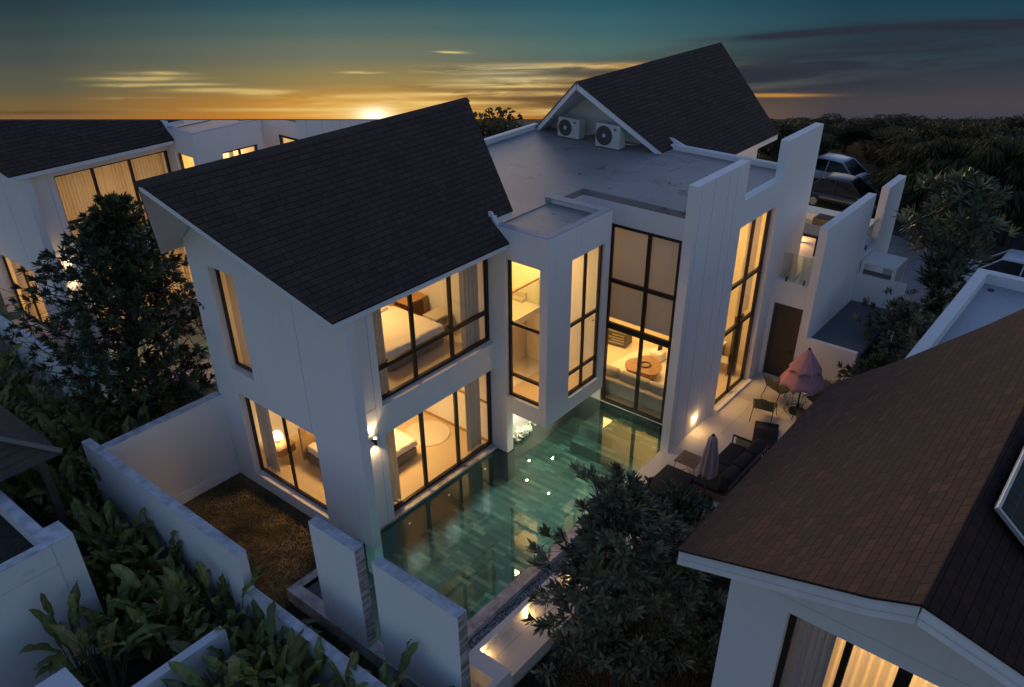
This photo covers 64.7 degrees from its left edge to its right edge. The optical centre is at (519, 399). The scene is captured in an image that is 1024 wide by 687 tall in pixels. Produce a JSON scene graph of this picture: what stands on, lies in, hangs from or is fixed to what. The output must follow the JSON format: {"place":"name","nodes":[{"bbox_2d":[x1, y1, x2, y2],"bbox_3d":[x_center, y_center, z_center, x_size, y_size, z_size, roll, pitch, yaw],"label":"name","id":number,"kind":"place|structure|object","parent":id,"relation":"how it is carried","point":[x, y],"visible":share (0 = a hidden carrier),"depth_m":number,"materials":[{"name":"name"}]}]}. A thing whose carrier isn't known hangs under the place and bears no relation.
{"place":"outdoors","nodes":[
{"label":"outdoors","id":0,"kind":"place"},
{"bbox_2d":[0,404,81,553],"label":"pavilion","id":1,"kind":"structure","parent":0,"point":[23,446],"depth_m":18.08,"materials":[{"name":"grey"}]},
{"bbox_2d":[109,393,202,437],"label":"neighbour lawn","id":2,"kind":"structure","parent":0,"point":[189,400],"depth_m":25.93,"materials":[{"name":"plant"}]},
{"bbox_2d":[0,190,217,436],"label":"conical tree","id":3,"kind":"object","parent":2,"relation":"on","point":[133,277],"visible":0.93,"depth_m":20.78,"materials":[{"name":"green plant"}]},
{"bbox_2d":[308,516,376,646],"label":"screen wall","id":4,"kind":"structure","parent":0,"point":[339,555],"depth_m":16.48,"materials":[{"name":"white paint"}]},
{"bbox_2d":[0,119,1003,686],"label":"ground","id":5,"kind":"structure","parent":0,"point":[138,669],"depth_m":17.68,"materials":[{"name":"plant"}]},
{"bbox_2d":[0,465,67,524],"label":"paddle plant","id":6,"kind":"object","parent":5,"relation":"on","point":[18,493],"visible":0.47,"depth_m":20.61,"materials":[{"name":"green plant"}]},
{"bbox_2d":[0,315,103,428],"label":"garden wall","id":7,"kind":"structure","parent":5,"relation":"on","point":[23,350],"depth_m":24.42,"materials":[{"name":"paint"}]},
{"bbox_2d":[0,490,113,686],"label":"planter wall","id":8,"kind":"structure","parent":5,"relation":"on","point":[36,559],"depth_m":16.34,"materials":[{"name":"paint"}]},
{"bbox_2d":[24,453,89,512],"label":"paddle plant","id":9,"kind":"object","parent":5,"relation":"on","point":[37,490],"visible":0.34,"depth_m":20.30,"materials":[{"name":"green plant"}]},
{"bbox_2d":[34,667,82,686],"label":"block wall","id":10,"kind":"structure","parent":5,"relation":"on","point":[64,677],"depth_m":14.61,"materials":[{"name":"paint"}]},
{"bbox_2d":[19,580,106,686],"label":"paddle plant","id":11,"kind":"object","parent":5,"relation":"on","point":[73,617],"visible":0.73,"depth_m":16.16,"materials":[{"name":"green plant"}]},
{"bbox_2d":[44,457,100,530],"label":"paddle plant","id":12,"kind":"object","parent":5,"relation":"on","point":[73,484],"visible":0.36,"depth_m":20.07,"materials":[{"name":"green plant"}]},
{"bbox_2d":[30,412,121,480],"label":"paddle plant","id":13,"kind":"object","parent":5,"relation":"on","point":[50,428],"visible":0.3,"depth_m":21.61,"materials":[{"name":"green plant"}]},
{"bbox_2d":[56,393,122,460],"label":"paddle plant","id":14,"kind":"object","parent":5,"relation":"on","point":[86,422],"visible":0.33,"depth_m":21.60,"materials":[{"name":"green plant"}]},
{"bbox_2d":[43,390,157,439],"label":"paddle plant","id":15,"kind":"object","parent":5,"relation":"on","point":[112,410],"visible":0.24,"depth_m":21.85,"materials":[{"name":"green plant"}]},
{"bbox_2d":[70,505,142,559],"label":"paddle plant","id":16,"kind":"object","parent":5,"relation":"on","point":[95,516],"visible":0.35,"depth_m":18.76,"materials":[{"name":"green plant"}]},
{"bbox_2d":[46,619,167,686],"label":"paddle plant","id":17,"kind":"object","parent":5,"relation":"on","point":[66,636],"visible":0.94,"depth_m":16.03,"materials":[{"name":"green plant"}]},
{"bbox_2d":[75,593,147,676],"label":"paddle plant","id":18,"kind":"object","parent":5,"relation":"on","point":[126,624],"visible":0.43,"depth_m":16.95,"materials":[{"name":"green plant"}]},
{"bbox_2d":[70,496,153,588],"bbox_3d":[-9.202,3.536,18.636,1.797,2.485,1.858,-10,33,-15],"label":"paddle plant","id":19,"kind":"object","parent":5,"relation":"on","point":[81,516],"visible":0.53,"depth_m":18.58,"materials":[{"name":"green plant"}]},
{"bbox_2d":[67,570,158,649],"bbox_3d":[-8.583,4.721,17.322,1.810,1.871,2.035,-8,33,-11],"label":"paddle plant","id":20,"kind":"object","parent":5,"relation":"on","point":[124,589],"visible":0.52,"depth_m":17.28,"materials":[{"name":"green plant"}]},
{"bbox_2d":[90,507,181,584],"bbox_3d":[-8.296,3.600,18.370,1.919,2.653,1.984,14,35,22],"label":"paddle plant","id":21,"kind":"object","parent":5,"relation":"on","point":[142,548],"visible":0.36,"depth_m":17.94,"materials":[{"name":"green plant"}]},
{"bbox_2d":[75,315,210,403],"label":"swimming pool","id":22,"kind":"structure","parent":5,"relation":"in","point":[196,339],"depth_m":28.88,"materials":[{"name":"tile"}]},
{"bbox_2d":[115,604,180,668],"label":"paddle plant","id":23,"kind":"object","parent":5,"relation":"on","point":[147,650],"visible":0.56,"depth_m":16.88,"materials":[{"name":"green plant"}]},
{"bbox_2d":[107,553,195,640],"bbox_3d":[-7.736,4.465,17.274,1.698,2.348,1.755,-17,36,-24],"label":"paddle plant","id":24,"kind":"object","parent":5,"relation":"on","point":[127,575],"visible":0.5,"depth_m":17.01,"materials":[{"name":"green plant"}]},
{"bbox_2d":[117,570,205,661],"bbox_3d":[-7.042,5.041,16.721,1.893,1.957,2.129,16,36,25],"label":"paddle plant","id":25,"kind":"object","parent":5,"relation":"on","point":[171,599],"visible":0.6,"depth_m":16.60,"materials":[{"name":"green plant"}]},
{"bbox_2d":[81,438,255,645],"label":"garden wall","id":26,"kind":"structure","parent":5,"relation":"on","point":[129,491],"depth_m":17.95,"materials":[{"name":"paint"}]},
{"bbox_2d":[140,527,196,588],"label":"paddle plant","id":27,"kind":"object","parent":5,"relation":"on","point":[152,537],"visible":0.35,"depth_m":18.20,"materials":[{"name":"green plant"}]},
{"bbox_2d":[101,391,239,503],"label":"garden wall","id":28,"kind":"structure","parent":5,"relation":"on","point":[184,454],"depth_m":21.09,"materials":[{"name":"paint"}]},
{"bbox_2d":[132,626,230,686],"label":"cross wall","id":29,"kind":"structure","parent":5,"relation":"on","point":[190,656],"depth_m":15.68,"materials":[{"name":"paint"}]},
{"bbox_2d":[0,120,373,357],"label":"villa","id":30,"kind":"object","parent":5,"relation":"on","point":[37,157],"visible":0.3,"depth_m":26.86,"materials":[{"name":"white paint"}]},
{"bbox_2d":[10,260,49,321],"bbox_3d":[-17.421,-3.893,29.212,3.040,2.560,0.147,23,39,32],"label":"curtain","id":31,"kind":"object","parent":30,"relation":"hanging from","point":[21,280],"visible":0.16,"depth_m":29.63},
{"bbox_2d":[55,153,165,240],"bbox_3d":[-13.939,-7.044,27.992,0.162,2.530,3.900,23,39,32],"label":"curtain","id":32,"kind":"object","parent":30,"relation":"hanging from","point":[77,190],"visible":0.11,"depth_m":27.46,"materials":[{"name":"fabric"}]},
{"bbox_2d":[54,150,170,240],"bbox_3d":[-13.730,-6.951,27.833,0.085,2.460,4.025,23,39,32],"label":"window","id":33,"kind":"structure","parent":30,"relation":"in","point":[165,152],"depth_m":27.66,"materials":[{"name":"grey"}]},
{"bbox_2d":[142,588,236,643],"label":"paddle plant","id":34,"kind":"object","parent":5,"relation":"on","point":[171,636],"visible":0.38,"depth_m":16.98,"materials":[{"name":"green plant"}]},
{"bbox_2d":[168,656,248,686],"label":"paddle plant","id":35,"kind":"object","parent":5,"relation":"on","point":[182,670],"visible":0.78,"depth_m":15.08,"materials":[{"name":"green plant"}]},
{"bbox_2d":[176,569,242,629],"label":"paddle plant","id":36,"kind":"object","parent":5,"relation":"on","point":[221,590],"visible":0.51,"depth_m":17.38,"materials":[{"name":"green plant"}]},
{"bbox_2d":[157,552,265,640],"bbox_3d":[-6.090,4.490,17.040,1.840,2.544,1.902,-28,41,-37],"label":"paddle plant","id":37,"kind":"object","parent":5,"relation":"on","point":[171,580],"visible":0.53,"depth_m":16.65,"materials":[{"name":"green plant"}]},
{"bbox_2d":[161,649,274,686],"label":"paddle plant","id":38,"kind":"object","parent":5,"relation":"on","point":[234,663],"visible":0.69,"depth_m":15.09,"materials":[{"name":"green plant"}]},
{"bbox_2d":[167,628,277,686],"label":"paddle plant","id":39,"kind":"object","parent":5,"relation":"on","point":[178,646],"visible":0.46,"depth_m":15.94,"materials":[{"name":"green plant"}]},
{"bbox_2d":[238,600,306,683],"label":"paddle plant","id":40,"kind":"object","parent":5,"relation":"on","point":[270,624],"visible":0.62,"depth_m":15.39,"materials":[{"name":"green plant"}]},
{"bbox_2d":[227,599,322,682],"bbox_3d":[-5.232,5.157,16.537,1.969,1.943,1.492,8,33,13],"label":"paddle plant","id":41,"kind":"object","parent":5,"relation":"on","point":[258,614],"visible":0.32,"depth_m":16.53,"materials":[{"name":"green plant"}]},
{"bbox_2d":[241,625,327,686],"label":"paddle plant","id":42,"kind":"object","parent":5,"relation":"on","point":[295,656],"visible":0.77,"depth_m":15.54,"materials":[{"name":"green plant"}]},
{"bbox_2d":[183,472,399,685],"bbox_3d":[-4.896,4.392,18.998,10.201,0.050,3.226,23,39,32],"label":"lawn grass","id":43,"kind":"structure","parent":5,"relation":"on","point":[258,542],"depth_m":20.65,"materials":[{"name":"plant"}]},
{"bbox_2d":[283,636,337,686],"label":"paddle plant","id":44,"kind":"object","parent":5,"relation":"on","point":[318,647],"visible":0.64,"depth_m":15.49,"materials":[{"name":"green plant"}]},
{"bbox_2d":[246,587,386,686],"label":"garden wall","id":45,"kind":"structure","parent":5,"relation":"on","point":[332,653],"depth_m":15.86,"materials":[{"name":"paint"}]},
{"bbox_2d":[286,605,402,686],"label":"garden soil","id":46,"kind":"structure","parent":5,"relation":"on","point":[347,648],"depth_m":17.63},
{"bbox_2d":[327,639,417,686],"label":"paddle plant","id":47,"kind":"object","parent":46,"relation":"on","point":[406,656],"visible":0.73,"depth_m":15.30,"materials":[{"name":"green plant"}]},
{"bbox_2d":[287,396,662,686],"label":"swimming pool","id":48,"kind":"structure","parent":5,"relation":"in","point":[463,543],"depth_m":21.99,"materials":[{"name":"green liquid"}]},
{"bbox_2d":[371,556,470,686],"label":"screen wall","id":49,"kind":"structure","parent":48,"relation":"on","point":[431,621],"depth_m":15.18,"materials":[{"name":"white paint"}]},
{"bbox_2d":[474,108,535,137],"bbox_3d":[-0.407,-9.044,35.050,6.279,6.378,7.096,-26,40,-35],"label":"background tree","id":50,"kind":"object","parent":5,"relation":"on","point":[489,127],"visible":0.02,"depth_m":34.24,"materials":[{"name":"green plant"}]},
{"bbox_2d":[134,42,906,573],"bbox_3d":[2.708,-3.586,24.154,12.900,10.478,23.840,23,39,32],"label":"villa","id":51,"kind":"object","parent":5,"relation":"on","point":[320,248],"visible":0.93,"depth_m":20.88,"materials":[{"name":"white paint"}]},
{"bbox_2d":[225,273,250,364],"bbox_3d":[-6.676,-1.965,19.716,0.990,2.720,0.100,23,39,32],"label":"curtain","id":52,"kind":"object","parent":51,"relation":"hanging from","point":[237,318],"visible":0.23,"depth_m":19.95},
{"bbox_2d":[254,402,280,471],"bbox_3d":[-6.739,0.850,21.591,0.540,2.560,0.142,23,39,32],"label":"curtain","id":53,"kind":"object","parent":51,"relation":"hanging from","point":[267,437],"visible":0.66,"depth_m":21.70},
{"bbox_2d":[245,397,326,509],"bbox_3d":[-5.896,1.342,20.764,3.080,2.560,0.070,23,39,32],"label":"window","id":54,"kind":"structure","parent":51,"relation":"in","point":[295,487],"depth_m":21.25,"materials":[{"name":"grey"}]},
{"bbox_2d":[298,427,417,466],"bbox_3d":[-4.397,1.176,22.390,2.332,1.110,2.300,23,39,32],"label":"bed","id":55,"kind":"object","parent":51,"relation":"on","point":[406,448],"visible":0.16,"depth_m":22.34,"materials":[{"name":"fabric"}]},
{"bbox_2d":[372,308,388,394],"bbox_3d":[-3.268,-1.189,18.618,0.127,2.550,0.420,23,39,32],"label":"curtain","id":56,"kind":"object","parent":51,"relation":"hanging from","point":[380,347],"visible":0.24,"depth_m":18.69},
{"bbox_2d":[386,429,400,502],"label":"curtain","id":57,"kind":"object","parent":51,"relation":"hanging from","point":[393,463],"visible":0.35,"depth_m":20.51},
{"bbox_2d":[381,305,444,370],"bbox_3d":[-3.496,-1.931,21.117,2.382,1.110,2.150,23,39,32],"label":"bed","id":58,"kind":"object","parent":51,"relation":"on","point":[396,329],"visible":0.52,"depth_m":20.93,"materials":[{"name":"fabric"}]},
{"bbox_2d":[405,420,450,446],"bbox_3d":[-2.697,0.994,23.753,1.353,0.030,1.352,23,39,32],"label":"round rug","id":59,"kind":"object","parent":51,"relation":"on","point":[437,432],"visible":0.79,"depth_m":23.74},
{"bbox_2d":[378,258,489,400],"bbox_3d":[-2.083,-1.789,19.537,0.085,2.460,4.025,23,39,32],"label":"window","id":60,"kind":"structure","parent":51,"relation":"in","point":[414,348],"depth_m":19.84,"materials":[{"name":"grey"}]},
{"bbox_2d":[394,371,491,511],"bbox_3d":[-2.072,1.006,21.292,0.085,2.580,4.025,23,39,32],"label":"window","id":61,"kind":"structure","parent":51,"relation":"in","point":[427,484],"depth_m":21.74,"materials":[{"name":"grey"}]},
{"bbox_2d":[458,264,479,348],"bbox_3d":[-1.279,-2.508,20.705,0.128,2.550,0.680,23,39,32],"label":"curtain","id":62,"kind":"object","parent":51,"relation":"hanging from","point":[468,295],"visible":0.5,"depth_m":20.71,"materials":[{"name":"fabric"}]},
{"bbox_2d":[464,378,481,451],"bbox_3d":[-1.284,0.297,22.444,0.112,2.570,0.570,23,39,32],"label":"curtain","id":63,"kind":"object","parent":51,"relation":"hanging from","point":[472,412],"visible":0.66,"depth_m":22.52,"materials":[{"name":"fabric"}]},
{"bbox_2d":[508,260,539,406],"bbox_3d":[0.169,-1.649,20.748,1.090,3.980,0.070,23,39,32],"label":"window","id":64,"kind":"structure","parent":51,"relation":"in","point":[510,321],"depth_m":21.13,"materials":[{"name":"grey"}]},
{"bbox_2d":[558,114,595,139],"bbox_3d":[1.997,-9.008,26.829,1.440,0.660,0.752,3,32,6],"label":"ac unit","id":65,"kind":"object","parent":51,"relation":"on","point":[571,127],"visible":0.97,"depth_m":26.70,"materials":[{"name":"white metal"}]},
{"bbox_2d":[568,245,602,395],"bbox_3d":[1.676,-2.051,21.462,0.070,4.030,1.475,23,39,32],"label":"window","id":66,"kind":"structure","parent":51,"relation":"in","point":[582,319],"depth_m":21.74,"materials":[{"name":"grey"}]},
{"bbox_2d":[595,120,640,149],"bbox_3d":[3.167,-8.377,25.723,1.469,0.760,0.764,4,32,7],"label":"ac unit","id":67,"kind":"object","parent":51,"relation":"on","point":[610,135],"visible":0.99,"depth_m":25.61,"materials":[{"name":"white metal"}]},
{"bbox_2d":[605,364,663,412],"bbox_3d":[3.718,-0.424,25.204,3.250,0.900,1.020,23,39,32],"label":"sofa","id":68,"kind":"object","parent":51,"relation":"on","point":[620,383],"visible":0.45,"depth_m":24.84,"materials":[{"name":"beige fabric"}]},
{"bbox_2d":[611,348,667,384],"bbox_3d":[4.402,-0.988,26.927,2.448,0.020,3.020,23,39,32],"label":"cowhide rug","id":69,"kind":"object","parent":51,"relation":"on","point":[620,365],"visible":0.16,"depth_m":27.25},
{"bbox_2d":[625,355,661,380],"bbox_3d":[4.108,-0.958,26.483,1.235,0.400,1.268,23,39,32],"label":"coffee table","id":70,"kind":"object","parent":69,"relation":"on","point":[651,372],"visible":0.77,"depth_m":26.21,"materials":[{"name":"brown wood"}]},
{"bbox_2d":[600,223,681,423],"bbox_3d":[3.442,-2.080,23.311,2.240,5.780,0.090,23,39,32],"label":"window","id":71,"kind":"structure","parent":51,"relation":"in","point":[642,336],"depth_m":23.12,"materials":[{"name":"grey"}]},
{"bbox_2d":[610,227,678,335],"bbox_3d":[3.510,-3.463,22.559,2.170,3.240,0.006,23,39,32],"label":"roller blind","id":72,"kind":"object","parent":51,"relation":"attached to","point":[629,256],"visible":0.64,"depth_m":22.67,"materials":[{"name":"fabric"}]},
{"bbox_2d":[715,209,771,403],"bbox_3d":[6.524,-2.640,24.106,0.090,5.900,2.420,23,39,32],"label":"window","id":73,"kind":"structure","parent":51,"relation":"in","point":[757,270],"depth_m":24.38,"materials":[{"name":"grey"}]},
{"bbox_2d":[734,215,762,316],"bbox_3d":[6.851,-4.094,24.069,0.136,3.400,0.770,23,39,32],"label":"curtain","id":74,"kind":"object","parent":51,"relation":"hanging from","point":[752,262],"visible":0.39,"depth_m":24.11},
{"bbox_2d":[762,302,802,376],"bbox_3d":[8.406,-1.826,25.824,0.920,2.540,0.125,23,39,32],"label":"door","id":75,"kind":"structure","parent":51,"relation":"in","point":[786,320],"depth_m":25.76,"materials":[{"name":"brown wood"}]},
{"bbox_2d":[469,507,642,686],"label":"poolside walk","id":76,"kind":"structure","parent":5,"relation":"on","point":[514,652],"depth_m":17.37,"materials":[{"name":"beige tile"}]},
{"bbox_2d":[520,460,727,686],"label":"garden tree","id":77,"kind":"object","parent":5,"relation":"on","point":[616,575],"visible":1,"depth_m":14.23,"materials":[{"name":"green plant"}]},
{"bbox_2d":[629,475,727,609],"bbox_3d":[3.526,3.376,17.846,2.408,3.599,2.900,5,32,8],"label":"garden shrub","id":78,"kind":"object","parent":5,"relation":"on","point":[691,505],"visible":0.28,"depth_m":17.05,"materials":[{"name":"green plant"}]},
{"bbox_2d":[653,585,728,674],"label":"garden shrub","id":79,"kind":"object","parent":5,"relation":"on","point":[705,631],"visible":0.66,"depth_m":16.21,"materials":[{"name":"green plant"}]},
{"bbox_2d":[635,372,812,513],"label":"patio","id":80,"kind":"structure","parent":5,"relation":"on","point":[726,422],"depth_m":24.24,"materials":[{"name":"beige tile"}]},
{"bbox_2d":[642,464,695,509],"bbox_3d":[3.922,2.332,21.350,0.900,0.320,1.470,23,39,32],"label":"daybed","id":81,"kind":"object","parent":80,"relation":"on","point":[675,473],"visible":0.36,"depth_m":21.41,"materials":[{"name":"black fabric"}]},
{"bbox_2d":[698,434,718,504],"bbox_3d":[4.793,1.774,20.494,0.478,2.170,0.532,8,33,12],"label":"parasol","id":82,"kind":"object","parent":80,"relation":"on","point":[708,466],"visible":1,"depth_m":20.20,"materials":[{"name":"grey fabric"}]},
{"bbox_2d":[692,434,767,500],"bbox_3d":[5.670,1.804,21.728,1.030,0.800,2.360,23,39,32],"label":"patio sofa","id":83,"kind":"object","parent":80,"relation":"on","point":[736,463],"visible":0.89,"depth_m":21.38,"materials":[{"name":"fabric"}]},
{"bbox_2d":[752,421,778,449],"bbox_3d":[7.135,0.994,23.397,0.688,0.370,1.249,10,34,16],"label":"lounger","id":84,"kind":"object","parent":80,"relation":"on","point":[767,433],"visible":0.75,"depth_m":23.22,"materials":[{"name":"black fabric"}]},
{"bbox_2d":[779,348,825,415],"bbox_3d":[8.468,-0.561,24.130,1.330,2.230,1.330,9,33,14],"label":"parasol","id":85,"kind":"object","parent":80,"relation":"on","point":[802,373],"visible":0.98,"depth_m":23.65,"materials":[{"name":"pink fabric"}]},
{"bbox_2d":[820,113,878,151],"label":"background tree","id":86,"kind":"object","parent":5,"relation":"on","point":[847,139],"visible":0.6,"depth_m":50.67,"materials":[{"name":"green plant"}]},
{"bbox_2d":[677,268,1023,686],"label":"villa","id":87,"kind":"object","parent":5,"relation":"on","point":[859,510],"visible":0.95,"depth_m":9.83,"materials":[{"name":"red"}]},
{"bbox_2d":[780,617,836,686],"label":"curtain","id":88,"kind":"object","parent":87,"relation":"hanging from","point":[810,653],"visible":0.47,"depth_m":11.69,"materials":[{"name":"fabric"}]},
{"bbox_2d":[772,614,853,686],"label":"window","id":89,"kind":"structure","parent":87,"relation":"in","point":[848,648],"depth_m":11.37,"materials":[{"name":"grey"}]},
{"bbox_2d":[822,637,937,686],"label":"curtain","id":90,"kind":"object","parent":87,"relation":"hanging from","point":[865,668],"visible":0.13,"depth_m":11.22,"materials":[{"name":"fabric"}]},
{"bbox_2d":[994,446,1023,545],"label":"skylight","id":91,"kind":"object","parent":87,"relation":"attached to","point":[1009,507],"visible":0.79,"depth_m":7.86,"materials":[{"name":"silver metal"}]},
{"bbox_2d":[834,352,902,381],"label":"shrub","id":92,"kind":"object","parent":5,"relation":"on","point":[869,363],"visible":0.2,"depth_m":23.30,"materials":[{"name":"green plant"}]},
{"bbox_2d":[859,250,907,282],"bbox_3d":[12.336,-3.185,28.226,1.140,3.600,1.170,23,39,32],"label":"gate canopy","id":93,"kind":"object","parent":5,"relation":"on","point":[894,263],"visible":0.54,"depth_m":27.19,"materials":[{"name":"white paint"}]},
{"bbox_2d":[851,287,938,368],"bbox_3d":[11.951,-1.473,25.447,3.132,3.666,2.683,23,39,32],"label":"tree","id":94,"kind":"object","parent":5,"relation":"on","point":[902,315],"visible":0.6,"depth_m":24.90,"materials":[{"name":"green plant"}]},
{"bbox_2d":[891,165,1023,338],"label":"tree","id":95,"kind":"object","parent":5,"relation":"on","point":[965,189],"visible":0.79,"depth_m":25.05,"materials":[{"name":"green plant"}]},
{"bbox_2d":[0,0,1023,118],"label":"sky","id":96,"kind":"structure","parent":0,"point":[60,59],"materials":[{"name":"blue"}]},
{"bbox_2d":[515,572,730,686],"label":"side grass","id":97,"kind":"structure","parent":0,"point":[722,580],"depth_m":17.21,"materials":[{"name":"plant"}]},
{"bbox_2d":[813,171,1023,255],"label":"road","id":98,"kind":"structure","parent":0,"point":[1016,242],"depth_m":38.83,"materials":[{"name":"asphalt"}]},
{"bbox_2d":[756,118,832,161],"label":"background tree","id":99,"kind":"object","parent":98,"relation":"on","point":[784,128],"visible":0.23,"depth_m":43.48,"materials":[{"name":"green plant"}]},
{"bbox_2d":[814,153,869,181],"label":"parked car","id":100,"kind":"object","parent":98,"relation":"on","point":[827,163],"visible":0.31,"depth_m":44.45,"materials":[{"name":"grey paint"}]},
{"bbox_2d":[809,172,879,215],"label":"parked car","id":101,"kind":"object","parent":98,"relation":"on","point":[842,189],"visible":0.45,"depth_m":41.20,"materials":[{"name":"grey paint"}]},
{"bbox_2d":[866,133,939,212],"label":"background tree","id":102,"kind":"object","parent":98,"relation":"on","point":[895,139],"visible":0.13,"depth_m":40.38,"materials":[{"name":"green plant"}]},
{"bbox_2d":[882,141,959,227],"bbox_3d":[19.803,-10.267,38.637,5.114,4.482,4.470,2,32,4],"label":"background tree","id":103,"kind":"object","parent":98,"relation":"on","point":[916,157],"visible":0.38,"depth_m":37.25,"materials":[{"name":"green plant"}]},
{"bbox_2d":[873,135,997,225],"bbox_3d":[18.781,-9.422,37.016,4.470,4.783,5.114,-28,41,-36],"label":"background tree","id":104,"kind":"object","parent":98,"relation":"on","point":[947,165],"visible":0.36,"depth_m":36.15,"materials":[{"name":"green plant"}]},
{"bbox_2d":[884,121,998,170],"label":"background tree","id":105,"kind":"object","parent":98,"relation":"on","point":[946,129],"visible":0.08,"depth_m":41.93,"materials":[{"name":"green plant"}]},
{"bbox_2d":[958,137,1023,243],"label":"background tree","id":106,"kind":"object","parent":98,"relation":"on","point":[993,159],"visible":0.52,"depth_m":34.44,"materials":[{"name":"green plant"}]},
{"bbox_2d":[989,142,1023,250],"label":"background tree","id":107,"kind":"object","parent":98,"relation":"on","point":[1018,152],"visible":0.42,"depth_m":34.33,"materials":[{"name":"green plant"}]},
{"bbox_2d":[882,235,986,312],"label":"paving","id":108,"kind":"structure","parent":0,"point":[898,248],"depth_m":35.32,"materials":[{"name":"concrete"}]},
{"bbox_2d":[951,249,1023,291],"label":"parked car","id":109,"kind":"object","parent":108,"relation":"on","point":[1010,261],"visible":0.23,"depth_m":31.85,"materials":[{"name":"grey paint"}]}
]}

